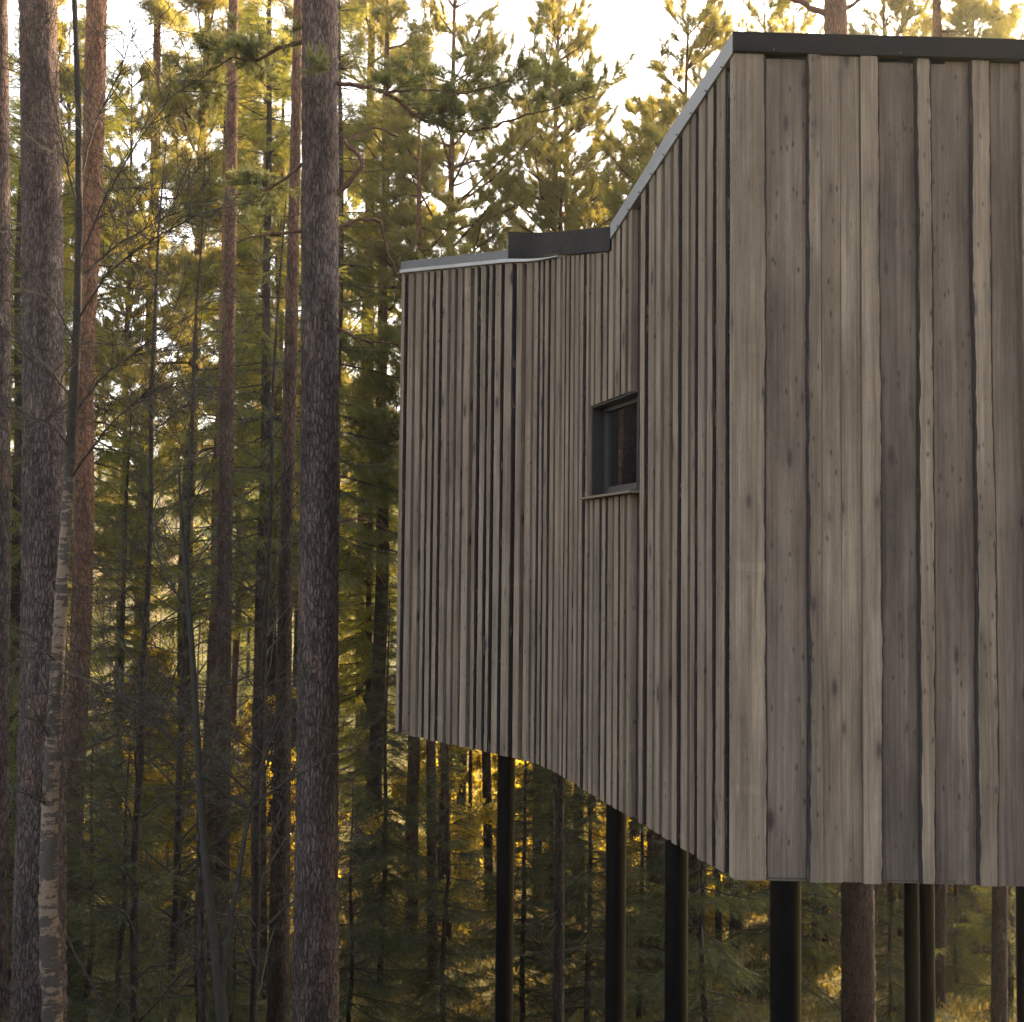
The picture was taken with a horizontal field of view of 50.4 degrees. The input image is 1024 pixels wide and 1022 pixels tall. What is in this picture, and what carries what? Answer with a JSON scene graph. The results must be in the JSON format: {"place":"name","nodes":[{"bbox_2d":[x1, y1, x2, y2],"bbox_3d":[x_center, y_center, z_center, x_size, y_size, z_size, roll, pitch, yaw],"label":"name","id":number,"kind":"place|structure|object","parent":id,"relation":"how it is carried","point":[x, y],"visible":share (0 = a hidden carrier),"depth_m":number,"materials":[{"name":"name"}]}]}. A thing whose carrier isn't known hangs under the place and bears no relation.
{"place":"outdoors","nodes":[
{"label":"outdoors","id":0,"kind":"place"},
{"bbox_2d":[8,0,1023,467],"label":"sky","id":1,"kind":"structure","parent":0,"point":[629,25],"materials":[{"name":"white"}]},
{"bbox_2d":[72,441,1016,1021],"bbox_3d":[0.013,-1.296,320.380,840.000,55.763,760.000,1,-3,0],"label":"ground","id":2,"kind":"structure","parent":0,"point":[632,1011],"depth_m":23.75,"materials":[{"name":"green plant"}]},
{"bbox_2d":[0,0,10,1021],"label":"pine tree","id":3,"kind":"object","parent":2,"relation":"on","point":[5,485],"visible":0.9,"depth_m":12.16,"materials":[{"name":"brown plant"}]},
{"bbox_2d":[8,734,98,1021],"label":"spruce tree","id":4,"kind":"object","parent":2,"relation":"on","point":[10,890],"visible":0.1,"depth_m":14.35,"materials":[{"name":"green plant"}]},
{"bbox_2d":[9,48,105,710],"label":"spruce tree","id":5,"kind":"object","parent":2,"relation":"on","point":[13,213],"visible":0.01,"depth_m":26.48,"materials":[{"name":"green plant"}]},
{"bbox_2d":[8,821,109,1021],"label":"spruce tree","id":6,"kind":"object","parent":2,"relation":"on","point":[70,862],"visible":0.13,"depth_m":13.83,"materials":[{"name":"green plant"}]},
{"bbox_2d":[8,0,142,384],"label":"pine tree","id":7,"kind":"object","parent":2,"relation":"on","point":[70,263],"visible":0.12,"depth_m":33.55,"materials":[{"name":"green plant"}]},
{"bbox_2d":[0,0,151,1021],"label":"pine tree","id":8,"kind":"object","parent":2,"relation":"on","point":[43,463],"visible":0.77,"depth_m":11.45,"materials":[{"name":"brown plant"}]},
{"bbox_2d":[8,12,158,1013],"bbox_3d":[-8.799,0.500,19.032,4.539,18.581,4.862,0,-3,9],"label":"spruce tree","id":9,"kind":"object","parent":2,"relation":"on","point":[15,541],"visible":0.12,"depth_m":18.94,"materials":[{"name":"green plant"}]},
{"bbox_2d":[66,0,107,1019],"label":"pine tree","id":10,"kind":"object","parent":2,"relation":"on","point":[84,473],"visible":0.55,"depth_m":16.99,"materials":[{"name":"orange plant"}]},
{"bbox_2d":[8,718,176,1021],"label":"spruce tree","id":11,"kind":"object","parent":2,"relation":"on","point":[85,996],"visible":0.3,"depth_m":14.29,"materials":[{"name":"green plant"}]},
{"bbox_2d":[10,12,181,563],"bbox_3d":[-13.923,-1.820,33.990,7.910,28.054,7.778,2,-3,-29],"label":"pine tree","id":12,"kind":"object","parent":2,"relation":"on","point":[72,172],"visible":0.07,"depth_m":33.88,"materials":[{"name":"green plant"}]},
{"bbox_2d":[11,0,199,813],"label":"spruce tree","id":13,"kind":"object","parent":2,"relation":"on","point":[71,205],"visible":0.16,"depth_m":30.25,"materials":[{"name":"green plant"}]},
{"bbox_2d":[90,566,125,722],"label":"pine tree","id":14,"kind":"object","parent":2,"relation":"on","point":[96,615],"visible":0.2,"depth_m":69.17,"materials":[{"name":"green plant"}]},
{"bbox_2d":[12,55,247,892],"bbox_3d":[-11.587,-0.962,32.978,7.383,26.184,7.259,2,-3,-37],"label":"pine tree","id":15,"kind":"object","parent":2,"relation":"on","point":[144,76],"visible":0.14,"depth_m":32.63,"materials":[{"name":"green plant"}]},
{"bbox_2d":[84,644,176,891],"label":"young tree","id":16,"kind":"object","parent":2,"relation":"on","point":[161,774],"visible":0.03,"depth_m":29.25,"materials":[{"name":"green plant"}]},
{"bbox_2d":[67,373,194,972],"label":"spruce tree","id":17,"kind":"object","parent":2,"relation":"on","point":[118,659],"visible":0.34,"depth_m":23.75,"materials":[{"name":"green plant"}]},
{"bbox_2d":[66,732,214,1021],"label":"spruce tree","id":18,"kind":"object","parent":2,"relation":"on","point":[121,925],"visible":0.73,"depth_m":12.72,"materials":[{"name":"green plant"}]},
{"bbox_2d":[84,618,201,926],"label":"young tree","id":19,"kind":"object","parent":2,"relation":"on","point":[147,776],"visible":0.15,"depth_m":27.36,"materials":[{"name":"green plant"}]},
{"bbox_2d":[89,647,196,927],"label":"young tree","id":20,"kind":"object","parent":2,"relation":"on","point":[169,843],"visible":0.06,"depth_m":28.07,"materials":[{"name":"green plant"}]},
{"bbox_2d":[0,0,293,1021],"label":"birch tree","id":21,"kind":"object","parent":2,"relation":"on","point":[50,964],"visible":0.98,"depth_m":9.44,"materials":[{"name":"green plant"}]},
{"bbox_2d":[0,100,296,1021],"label":"spruce tree","id":22,"kind":"object","parent":2,"relation":"on","point":[134,904],"visible":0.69,"depth_m":12.49,"materials":[{"name":"green plant"}]},
{"bbox_2d":[69,0,259,757],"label":"pine tree","id":23,"kind":"object","parent":2,"relation":"on","point":[161,7],"visible":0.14,"depth_m":38.25,"materials":[{"name":"green plant"}]},
{"bbox_2d":[92,668,271,1021],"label":"spruce tree","id":24,"kind":"object","parent":2,"relation":"on","point":[228,817],"visible":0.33,"depth_m":17.72,"materials":[{"name":"green plant"}]},
{"bbox_2d":[94,0,279,926],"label":"pine tree","id":25,"kind":"object","parent":2,"relation":"on","point":[178,99],"visible":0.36,"depth_m":28.29,"materials":[{"name":"green plant"}]},
{"bbox_2d":[8,121,390,1021],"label":"spruce tree","id":26,"kind":"object","parent":2,"relation":"on","point":[176,913],"visible":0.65,"depth_m":15.36,"materials":[{"name":"green plant"}]},
{"bbox_2d":[196,800,207,1021],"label":"trunk","id":27,"kind":"object","parent":2,"relation":"on","point":[202,984],"visible":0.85,"depth_m":10.30,"materials":[{"name":"brown plant"}]},
{"bbox_2d":[11,403,397,664],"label":"distant forest","id":28,"kind":"object","parent":2,"relation":"on","point":[197,521],"visible":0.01,"depth_m":127.14,"materials":[{"name":"green plant"}]},
{"bbox_2d":[111,20,298,933],"bbox_3d":[-7.322,-0.659,27.024,4.831,23.544,5.168,-1,-3,39],"label":"spruce tree","id":29,"kind":"object","parent":2,"relation":"on","point":[176,604],"visible":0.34,"depth_m":26.89,"materials":[{"name":"green plant"}]},
{"bbox_2d":[114,0,301,1021],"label":"pine tree","id":30,"kind":"object","parent":2,"relation":"on","point":[227,357],"visible":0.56,"depth_m":18.98,"materials":[{"name":"brown plant"}]},
{"bbox_2d":[15,402,409,1021],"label":"sapling","id":31,"kind":"object","parent":2,"relation":"on","point":[219,965],"visible":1,"depth_m":8.85,"materials":[{"name":"green plant"}]},
{"bbox_2d":[205,9,228,975],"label":"pine tree","id":32,"kind":"object","parent":2,"relation":"on","point":[210,823],"visible":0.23,"depth_m":23.84,"materials":[{"name":"orange plant"}]},
{"bbox_2d":[153,212,293,846],"bbox_3d":[-10.105,1.019,40.139,6.856,24.314,6.741,-1,-3,36],"label":"pine tree","id":33,"kind":"object","parent":2,"relation":"on","point":[236,635],"visible":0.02,"depth_m":39.67,"materials":[{"name":"green plant"}]},
{"bbox_2d":[203,483,255,765],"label":"spruce tree","id":34,"kind":"object","parent":2,"relation":"on","point":[248,688],"visible":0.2,"depth_m":57.76,"materials":[{"name":"green plant"}]},
{"bbox_2d":[166,761,293,952],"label":"young tree","id":35,"kind":"object","parent":2,"relation":"on","point":[186,827],"visible":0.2,"depth_m":25.62,"materials":[{"name":"green plant"}]},
{"bbox_2d":[192,862,290,1021],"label":"spruce tree","id":36,"kind":"object","parent":2,"relation":"on","point":[232,994],"visible":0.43,"depth_m":16.22,"materials":[{"name":"green plant"}]},
{"bbox_2d":[96,150,396,1021],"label":"spruce tree","id":37,"kind":"object","parent":2,"relation":"on","point":[256,884],"visible":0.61,"depth_m":14.83,"materials":[{"name":"green plant"}]},
{"bbox_2d":[135,0,373,1000],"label":"spruce tree","id":38,"kind":"object","parent":2,"relation":"on","point":[259,549],"visible":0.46,"depth_m":21.79,"materials":[{"name":"green plant"}]},
{"bbox_2d":[165,20,343,891],"bbox_3d":[-7.792,-1.359,33.257,4.929,27.006,5.839,0,-3,20],"label":"pine tree","id":39,"kind":"object","parent":2,"relation":"on","point":[279,167],"visible":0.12,"depth_m":32.53,"materials":[{"name":"green plant"}]},
{"bbox_2d":[230,712,294,894],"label":"young tree","id":40,"kind":"object","parent":2,"relation":"on","point":[268,797],"visible":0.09,"depth_m":31.38,"materials":[{"name":"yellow plant"}]},
{"bbox_2d":[231,683,295,889],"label":"young tree","id":41,"kind":"object","parent":2,"relation":"on","point":[270,763],"visible":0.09,"depth_m":32.43,"materials":[{"name":"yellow plant"}]},
{"bbox_2d":[182,0,356,761],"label":"pine tree","id":42,"kind":"object","parent":2,"relation":"on","point":[287,13],"visible":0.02,"depth_m":36.80,"materials":[{"name":"green plant"}]},
{"bbox_2d":[159,0,395,1021],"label":"pine tree","id":43,"kind":"object","parent":2,"relation":"on","point":[278,973],"visible":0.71,"depth_m":15.88,"materials":[{"name":"brown plant"}]},
{"bbox_2d":[249,247,352,860],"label":"pine tree","id":44,"kind":"object","parent":2,"relation":"on","point":[295,637],"visible":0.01,"depth_m":37.70,"materials":[{"name":"orange plant"}]},
{"bbox_2d":[204,0,401,875],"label":"spruce tree","id":45,"kind":"object","parent":2,"relation":"on","point":[376,490],"visible":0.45,"depth_m":26.99,"materials":[{"name":"green plant"}]},
{"bbox_2d":[233,154,400,846],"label":"pine tree","id":46,"kind":"object","parent":2,"relation":"on","point":[348,326],"visible":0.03,"depth_m":41.71,"materials":[{"name":"green plant"}]},
{"bbox_2d":[277,151,398,868],"bbox_3d":[-4.984,-0.365,36.200,5.638,25.684,5.270,0,-3,4],"label":"spruce tree","id":47,"kind":"object","parent":2,"relation":"on","point":[345,383],"visible":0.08,"depth_m":35.78,"materials":[{"name":"green plant"}]},
{"bbox_2d":[291,302,407,892],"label":"spruce tree","id":48,"kind":"object","parent":2,"relation":"on","point":[353,642],"visible":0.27,"depth_m":32.31,"materials":[{"name":"green plant"}]},
{"bbox_2d":[236,0,468,878],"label":"pine tree","id":49,"kind":"object","parent":2,"relation":"on","point":[370,31],"visible":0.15,"depth_m":35.61,"materials":[{"name":"green plant"}]},
{"bbox_2d":[338,772,428,1021],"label":"spruce tree","id":50,"kind":"object","parent":2,"relation":"on","point":[374,930],"visible":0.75,"depth_m":18.61,"materials":[{"name":"green plant"}]},
{"bbox_2d":[341,0,446,920],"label":"pine tree","id":51,"kind":"object","parent":2,"relation":"on","point":[384,15],"visible":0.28,"depth_m":29.84,"materials":[{"name":"green plant"}]},
{"bbox_2d":[338,580,449,991],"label":"spruce tree","id":52,"kind":"object","parent":2,"relation":"on","point":[394,882],"visible":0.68,"depth_m":22.61,"materials":[{"name":"green plant"}]},
{"bbox_2d":[161,0,640,1021],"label":"pine tree","id":53,"kind":"object","parent":2,"relation":"on","point":[315,962],"visible":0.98,"depth_m":10.49,"materials":[{"name":"brown plant"}]},
{"bbox_2d":[340,92,479,940],"bbox_3d":[-2.049,0.111,26.759,3.674,21.332,4.317,2,-3,-30],"label":"pine tree","id":54,"kind":"object","parent":2,"relation":"on","point":[405,217],"visible":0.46,"depth_m":27.03,"materials":[{"name":"green plant"}]},
{"bbox_2d":[359,739,496,938],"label":"young tree","id":55,"kind":"object","parent":2,"relation":"on","point":[481,815],"visible":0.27,"depth_m":27.29,"materials":[{"name":"green plant"}]},
{"bbox_2d":[299,0,565,911],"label":"pine tree","id":56,"kind":"object","parent":2,"relation":"on","point":[493,53],"visible":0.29,"depth_m":30.45,"materials":[{"name":"green plant"}]},
{"bbox_2d":[405,739,486,981],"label":"pine tree","id":57,"kind":"object","parent":2,"relation":"on","point":[430,752],"visible":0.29,"depth_m":23.62,"materials":[{"name":"orange plant"}]},
{"bbox_2d":[369,742,525,1021],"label":"spruce tree","id":58,"kind":"object","parent":2,"relation":"on","point":[467,914],"visible":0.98,"depth_m":18.69,"materials":[{"name":"green plant"}]},
{"bbox_2d":[440,742,475,941],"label":"pine tree","id":59,"kind":"object","parent":2,"relation":"on","point":[443,750],"visible":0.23,"depth_m":26.61,"materials":[{"name":"orange plant"}]},
{"bbox_2d":[454,215,491,889],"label":"pine tree","id":60,"kind":"object","parent":2,"relation":"on","point":[464,763],"visible":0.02,"depth_m":33.52,"materials":[{"name":"green plant"}]},
{"bbox_2d":[450,747,496,897],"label":"young tree","id":61,"kind":"object","parent":2,"relation":"on","point":[477,763],"visible":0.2,"depth_m":32.88,"materials":[{"name":"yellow plant"}]},
{"bbox_2d":[437,746,539,911],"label":"pine tree","id":62,"kind":"object","parent":2,"relation":"on","point":[486,791],"visible":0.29,"depth_m":29.57,"materials":[{"name":"brown plant"}]},
{"bbox_2d":[456,753,548,900],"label":"young tree","id":63,"kind":"object","parent":2,"relation":"on","point":[494,785],"visible":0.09,"depth_m":31.65,"materials":[{"name":"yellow plant"}]},
{"bbox_2d":[452,758,584,1021],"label":"spruce tree","id":64,"kind":"object","parent":2,"relation":"on","point":[527,872],"visible":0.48,"depth_m":20.55,"materials":[{"name":"green plant"}]},
{"bbox_2d":[446,0,640,901],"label":"pine tree","id":65,"kind":"object","parent":2,"relation":"on","point":[584,115],"visible":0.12,"depth_m":32.94,"materials":[{"name":"green plant"}]},
{"bbox_2d":[490,758,605,919],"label":"spruce tree","id":66,"kind":"object","parent":2,"relation":"on","point":[549,798],"visible":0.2,"depth_m":28.41,"materials":[{"name":"green plant"}]},
{"bbox_2d":[82,735,1016,1021],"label":"undergrowth","id":67,"kind":"object","parent":2,"relation":"on","point":[956,1007],"visible":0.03,"depth_m":22.57,"materials":[{"name":"green plant"}]},
{"bbox_2d":[477,0,629,873],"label":"pine tree","id":68,"kind":"object","parent":2,"relation":"on","point":[576,188],"visible":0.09,"depth_m":35.18,"materials":[{"name":"green plant"}]},
{"bbox_2d":[447,746,662,1021],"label":"spruce tree","id":69,"kind":"object","parent":2,"relation":"on","point":[558,950],"visible":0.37,"depth_m":14.23,"materials":[{"name":"green plant"}]},
{"bbox_2d":[530,170,589,910],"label":"pine tree","id":70,"kind":"object","parent":2,"relation":"on","point":[550,208],"visible":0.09,"depth_m":31.33,"materials":[{"name":"green plant"}]},
{"bbox_2d":[513,784,664,1021],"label":"spruce tree","id":71,"kind":"object","parent":2,"relation":"on","point":[574,909],"visible":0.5,"depth_m":19.55,"materials":[{"name":"green plant"}]},
{"bbox_2d":[584,804,647,910],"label":"young tree","id":72,"kind":"object","parent":2,"relation":"on","point":[603,818],"visible":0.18,"depth_m":30.11,"materials":[{"name":"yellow plant"}]},
{"bbox_2d":[590,91,665,865],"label":"pine tree","id":73,"kind":"object","parent":2,"relation":"on","point":[627,103],"visible":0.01,"depth_m":38.61,"materials":[{"name":"green plant"}]},
{"bbox_2d":[580,808,705,1018],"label":"spruce tree","id":74,"kind":"object","parent":2,"relation":"on","point":[659,861],"visible":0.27,"depth_m":21.53,"materials":[{"name":"green plant"}]},
{"bbox_2d":[646,829,654,919],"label":"pine tree","id":75,"kind":"object","parent":2,"relation":"on","point":[651,832],"depth_m":29.47,"materials":[{"name":"orange plant"}]},
{"bbox_2d":[633,116,691,971],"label":"pine tree","id":76,"kind":"object","parent":2,"relation":"on","point":[649,129],"visible":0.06,"depth_m":24.24,"materials":[{"name":"green plant"}]},
{"bbox_2d":[588,0,737,219],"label":"pine tree","id":77,"kind":"object","parent":2,"relation":"on","point":[706,42],"visible":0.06,"depth_m":27.64,"materials":[{"name":"green plant"}]},
{"bbox_2d":[592,852,769,1021],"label":"spruce tree","id":78,"kind":"object","parent":2,"relation":"on","point":[710,949],"visible":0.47,"depth_m":16.51,"materials":[{"name":"green plant"}]},
{"bbox_2d":[662,125,699,938],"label":"pine tree","id":79,"kind":"object","parent":2,"relation":"on","point":[693,875],"depth_m":27.41,"materials":[{"name":"orange plant"}]},
{"bbox_2d":[395,31,1023,1021],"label":"cabin","id":80,"kind":"object","parent":2,"relation":"on","point":[711,495],"visible":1,"depth_m":5.84,"materials":[{"name":"grey stained wood"},{"name":"black painted steel"},{"name":"glass"}]},
{"bbox_2d":[578,390,639,499],"bbox_3d":[0.715,-0.434,7.528,0.188,0.674,0.970,1,-3,-16],"label":"window","id":81,"kind":"structure","parent":80,"relation":"in","point":[614,421],"depth_m":7.68,"materials":[{"name":"black glass"}]},
{"bbox_2d":[683,4,736,92],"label":"pine tree","id":82,"kind":"object","parent":2,"relation":"on","point":[696,75],"depth_m":40.49,"materials":[{"name":"green plant"}]},
{"bbox_2d":[688,865,765,979],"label":"pine tree","id":83,"kind":"object","parent":2,"relation":"on","point":[718,922],"visible":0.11,"depth_m":23.57,"materials":[{"name":"brown plant"}]},
{"bbox_2d":[729,878,742,953],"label":"pine tree","id":84,"kind":"object","parent":2,"relation":"on","point":[733,920],"depth_m":25.46,"materials":[{"name":"orange plant"}]},
{"bbox_2d":[725,0,813,32],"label":"pine tree","id":85,"kind":"object","parent":2,"relation":"on","point":[772,25],"visible":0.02,"depth_m":35.99,"materials":[{"name":"green plant"}]},
{"bbox_2d":[704,880,840,954],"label":"young tree","id":86,"kind":"object","parent":2,"relation":"on","point":[708,919],"visible":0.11,"depth_m":26.60,"materials":[{"name":"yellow plant"}]},
{"bbox_2d":[706,881,841,1011],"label":"spruce tree","id":87,"kind":"object","parent":2,"relation":"on","point":[763,935],"visible":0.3,"depth_m":21.45,"materials":[{"name":"green plant"}]},
{"bbox_2d":[775,0,823,33],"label":"pine tree","id":88,"kind":"object","parent":2,"relation":"on","point":[810,13],"visible":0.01,"depth_m":44.54,"materials":[{"name":"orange plant"}]},
{"bbox_2d":[730,880,887,980],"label":"spruce tree","id":89,"kind":"object","parent":2,"relation":"on","point":[814,901],"visible":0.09,"depth_m":23.57,"materials":[{"name":"green plant"}]},
{"bbox_2d":[765,0,885,1021],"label":"pine tree","id":90,"kind":"object","parent":2,"relation":"on","point":[858,978],"visible":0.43,"depth_m":17.03,"materials":[{"name":"brown plant"}]},
{"bbox_2d":[847,0,924,902],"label":"pine tree","id":91,"kind":"object","parent":2,"relation":"on","point":[909,12],"visible":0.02,"depth_m":33.78,"materials":[{"name":"green plant"}]},
{"bbox_2d":[838,883,947,1021],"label":"spruce tree","id":92,"kind":"object","parent":2,"relation":"on","point":[891,944],"visible":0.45,"depth_m":20.60,"materials":[{"name":"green plant"}]},
{"bbox_2d":[867,0,943,36],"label":"pine tree","id":93,"kind":"object","parent":2,"relation":"on","point":[896,19],"visible":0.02,"depth_m":36.31,"materials":[{"name":"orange plant"}]},
{"bbox_2d":[934,884,963,1009],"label":"pine tree","id":94,"kind":"object","parent":2,"relation":"on","point":[940,925],"visible":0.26,"depth_m":21.55,"materials":[{"name":"brown plant"}]},
{"bbox_2d":[889,884,1015,1001],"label":"spruce tree","id":95,"kind":"object","parent":2,"relation":"on","point":[958,939],"visible":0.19,"depth_m":23.02,"materials":[{"name":"green plant"}]},
{"bbox_2d":[902,0,1023,941],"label":"pine tree","id":96,"kind":"object","parent":2,"relation":"on","point":[955,21],"visible":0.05,"depth_m":26.64,"materials":[{"name":"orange plant"}]},
{"bbox_2d":[946,885,981,971],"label":"pine tree","id":97,"kind":"object","parent":2,"relation":"on","point":[979,951],"visible":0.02,"depth_m":24.52,"materials":[{"name":"orange plant"}]},
{"bbox_2d":[915,0,1023,959],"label":"pine tree","id":98,"kind":"object","parent":2,"relation":"on","point":[941,30],"visible":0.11,"depth_m":26.28,"materials":[{"name":"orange plant"}]},
{"bbox_2d":[945,886,1016,1021],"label":"spruce tree","id":99,"kind":"object","parent":2,"relation":"on","point":[986,928],"visible":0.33,"depth_m":21.78,"materials":[{"name":"green plant"}]},
{"bbox_2d":[974,886,1015,998],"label":"pine tree","id":100,"kind":"object","parent":2,"relation":"on","point":[1012,918],"visible":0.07,"depth_m":22.54,"materials":[{"name":"orange plant"}]},
{"bbox_2d":[984,886,1015,1021],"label":"pine tree","id":101,"kind":"object","parent":2,"relation":"on","point":[999,967],"visible":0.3,"depth_m":19.57,"materials":[{"name":"brown plant"}]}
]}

